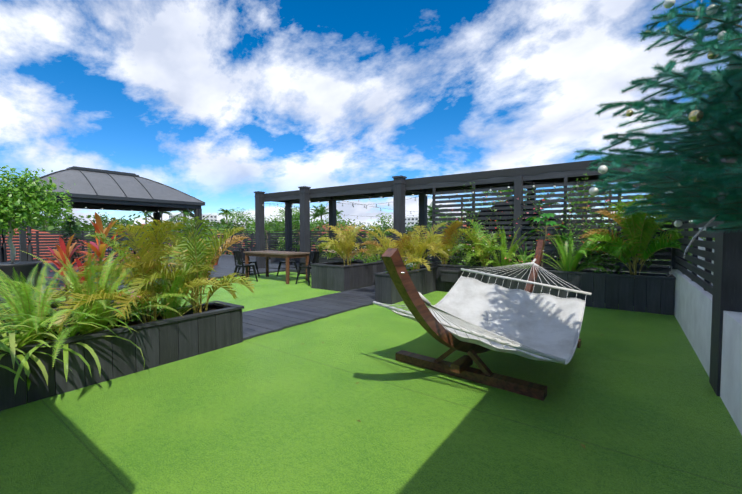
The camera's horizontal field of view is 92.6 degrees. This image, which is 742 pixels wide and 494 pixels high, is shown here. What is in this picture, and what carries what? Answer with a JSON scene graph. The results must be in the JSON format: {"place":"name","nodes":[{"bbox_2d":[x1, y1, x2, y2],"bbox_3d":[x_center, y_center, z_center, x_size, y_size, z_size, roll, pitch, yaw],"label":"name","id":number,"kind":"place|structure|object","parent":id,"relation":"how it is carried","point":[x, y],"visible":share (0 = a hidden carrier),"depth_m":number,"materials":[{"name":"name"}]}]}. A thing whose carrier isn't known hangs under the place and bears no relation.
{"place":"outdoors","nodes":[
{"label":"outdoors","id":0,"kind":"place"},
{"bbox_2d":[0,0,741,230],"label":"sky","id":1,"kind":"structure","parent":0,"point":[218,103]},
{"bbox_2d":[572,0,741,257],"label":"christmas tree","id":2,"kind":"object","parent":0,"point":[713,113],"visible":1,"depth_m":2.18,"materials":[{"name":"green plant"}]},
{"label":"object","id":3,"kind":"object","parent":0,"visible":0},
{"bbox_2d":[0,271,741,493],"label":"artificial grass","id":4,"kind":"structure","parent":3,"relation":"on","point":[630,405],"depth_m":2.66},
{"bbox_2d":[0,254,414,339],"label":"decks","id":5,"kind":"object","parent":4,"relation":"on","point":[263,321],"visible":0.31,"depth_m":6.83,"materials":[{"name":"grey wood"}]},
{"bbox_2d":[0,191,204,261],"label":"gazebo frame","id":6,"kind":"object","parent":5,"relation":"on","point":[111,202],"visible":0.56,"depth_m":13.14,"materials":[{"name":"black metal"}]},
{"bbox_2d":[34,169,202,206],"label":"gazebo roof","id":7,"kind":"structure","parent":6,"relation":"on","point":[75,181],"depth_m":12.91,"materials":[{"name":"grey metal"}]},
{"bbox_2d":[17,166,204,202],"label":"gazebo ribs","id":8,"kind":"object","parent":7,"relation":"on","point":[102,171],"visible":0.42,"depth_m":13.45,"materials":[{"name":"black metal"}]},
{"bbox_2d":[72,246,153,264],"bbox_3d":[-9.972,0.405,13.854,2.421,0.923,2.011,1,2,17],"label":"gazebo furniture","id":9,"kind":"object","parent":5,"relation":"on","point":[108,250],"visible":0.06,"depth_m":13.25,"materials":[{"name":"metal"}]},
{"bbox_2d":[254,163,656,274],"bbox_3d":[1.333,-0.500,10.668,12.730,2.975,2.160,2,3,36],"label":"pergola","id":10,"kind":"object","parent":5,"relation":"on","point":[398,190],"visible":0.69,"depth_m":10.63,"materials":[{"name":"black wood"}]},
{"bbox_2d":[68,177,655,218],"bbox_3d":[-1.356,-1.358,11.383,16.698,0.775,5.662,1,2,16],"label":"festoon","id":11,"kind":"object","parent":10,"relation":"attached to","point":[533,186],"visible":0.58,"depth_m":11.41,"materials":[{"name":"black plastic"}]},
{"bbox_2d":[264,152,674,197],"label":"pergola beam","id":12,"kind":"structure","parent":10,"relation":"attached to","point":[535,170],"depth_m":8.85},
{"bbox_2d":[233,248,318,285],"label":"chairs","id":13,"kind":"object","parent":4,"relation":"on","point":[314,253],"visible":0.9,"depth_m":10.16,"materials":[{"name":"metal"}]},
{"bbox_2d":[243,250,309,283],"bbox_3d":[-2.830,0.569,10.616,2.000,0.842,0.892,2,3,36],"label":"table","id":14,"kind":"object","parent":4,"relation":"on","point":[267,254],"visible":0.92,"depth_m":10.34,"materials":[{"name":"brown wood"}]},
{"bbox_2d":[48,184,617,280],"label":"plants","id":15,"kind":"object","parent":4,"relation":"on","point":[296,216],"visible":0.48,"depth_m":13.39,"materials":[{"name":"green plant"}]},
{"bbox_2d":[1,230,670,276],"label":"railing","id":16,"kind":"object","parent":4,"relation":"on","point":[270,243],"visible":0.15,"depth_m":16.15,"materials":[{"name":"black wood"}]},
{"bbox_2d":[0,250,675,410],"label":"planter boxes","id":17,"kind":"object","parent":4,"relation":"on","point":[159,341],"visible":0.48,"depth_m":4.42,"materials":[{"name":"black wood"}]},
{"bbox_2d":[0,165,257,392],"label":"plants","id":18,"kind":"object","parent":17,"relation":"in","point":[19,280],"visible":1,"depth_m":3.85,"materials":[{"name":"green plant"}]},
{"bbox_2d":[317,173,714,278],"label":"plants","id":19,"kind":"object","parent":17,"relation":"in","point":[640,233],"visible":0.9,"depth_m":7.42,"materials":[{"name":"green plant"}]},
{"bbox_2d":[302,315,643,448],"bbox_3d":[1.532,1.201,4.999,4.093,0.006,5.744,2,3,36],"label":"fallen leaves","id":20,"kind":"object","parent":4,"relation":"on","point":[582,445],"visible":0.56,"depth_m":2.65,"materials":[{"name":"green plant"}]},
{"bbox_2d":[381,240,580,400],"bbox_3d":[1.456,0.597,4.171,1.617,1.305,4.299,2,3,36],"label":"hammock stand","id":21,"kind":"object","parent":4,"relation":"on","point":[433,327],"visible":0.62,"depth_m":3.23,"materials":[{"name":"brown wood"}]},
{"bbox_2d":[373,259,591,363],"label":"hammock ropes","id":22,"kind":"object","parent":21,"relation":"on","point":[500,341],"visible":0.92,"depth_m":3.00,"materials":[{"name":"white fabric"}]},
{"bbox_2d":[391,277,584,363],"bbox_3d":[1.307,0.741,3.890,1.643,0.557,1.862,2,3,36],"label":"hammock","id":23,"kind":"object","parent":21,"relation":"on","point":[547,324],"visible":0.77,"depth_m":4.15,"materials":[{"name":"white fabric"}]},
{"bbox_2d":[390,271,585,364],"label":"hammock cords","id":24,"kind":"object","parent":21,"relation":"on","point":[515,349],"visible":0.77,"depth_m":3.62,"materials":[{"name":"fabric"}]},
{"bbox_2d":[460,190,610,270],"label":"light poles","id":25,"kind":"object","parent":4,"relation":"on","point":[608,218],"visible":0.18,"depth_m":10.41,"materials":[{"name":"brown metal"}]},
{"bbox_2d":[432,175,672,270],"bbox_3d":[3.601,-0.205,7.989,4.860,2.600,0.072,2,3,36],"label":"screen","id":26,"kind":"object","parent":4,"relation":"on","point":[565,189],"visible":0.4,"depth_m":7.79,"materials":[{"name":"black wood"}]},
{"bbox_2d":[424,133,699,281],"bbox_3d":[2.595,-0.192,6.190,4.405,2.683,3.868,2,3,36],"label":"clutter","id":27,"kind":"object","parent":4,"relation":"on","point":[463,249],"visible":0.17,"depth_m":8.08,"materials":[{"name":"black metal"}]},
{"bbox_2d":[669,60,741,434],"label":"wall","id":28,"kind":"structure","parent":4,"relation":"on","point":[708,302],"depth_m":3.23,"materials":[{"name":"grey concrete"}]},
{"label":"land","id":29,"kind":"structure","parent":0,"visible":0},
{"bbox_2d":[1,199,590,267],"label":"trees","id":30,"kind":"object","parent":29,"relation":"on","point":[414,220],"visible":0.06,"depth_m":10.02,"materials":[{"name":"plant"}]},
{"bbox_2d":[0,193,692,273],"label":"town trees","id":31,"kind":"object","parent":29,"relation":"on","point":[125,223],"visible":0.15,"depth_m":66.23,"materials":[{"name":"green plant"}]}
]}

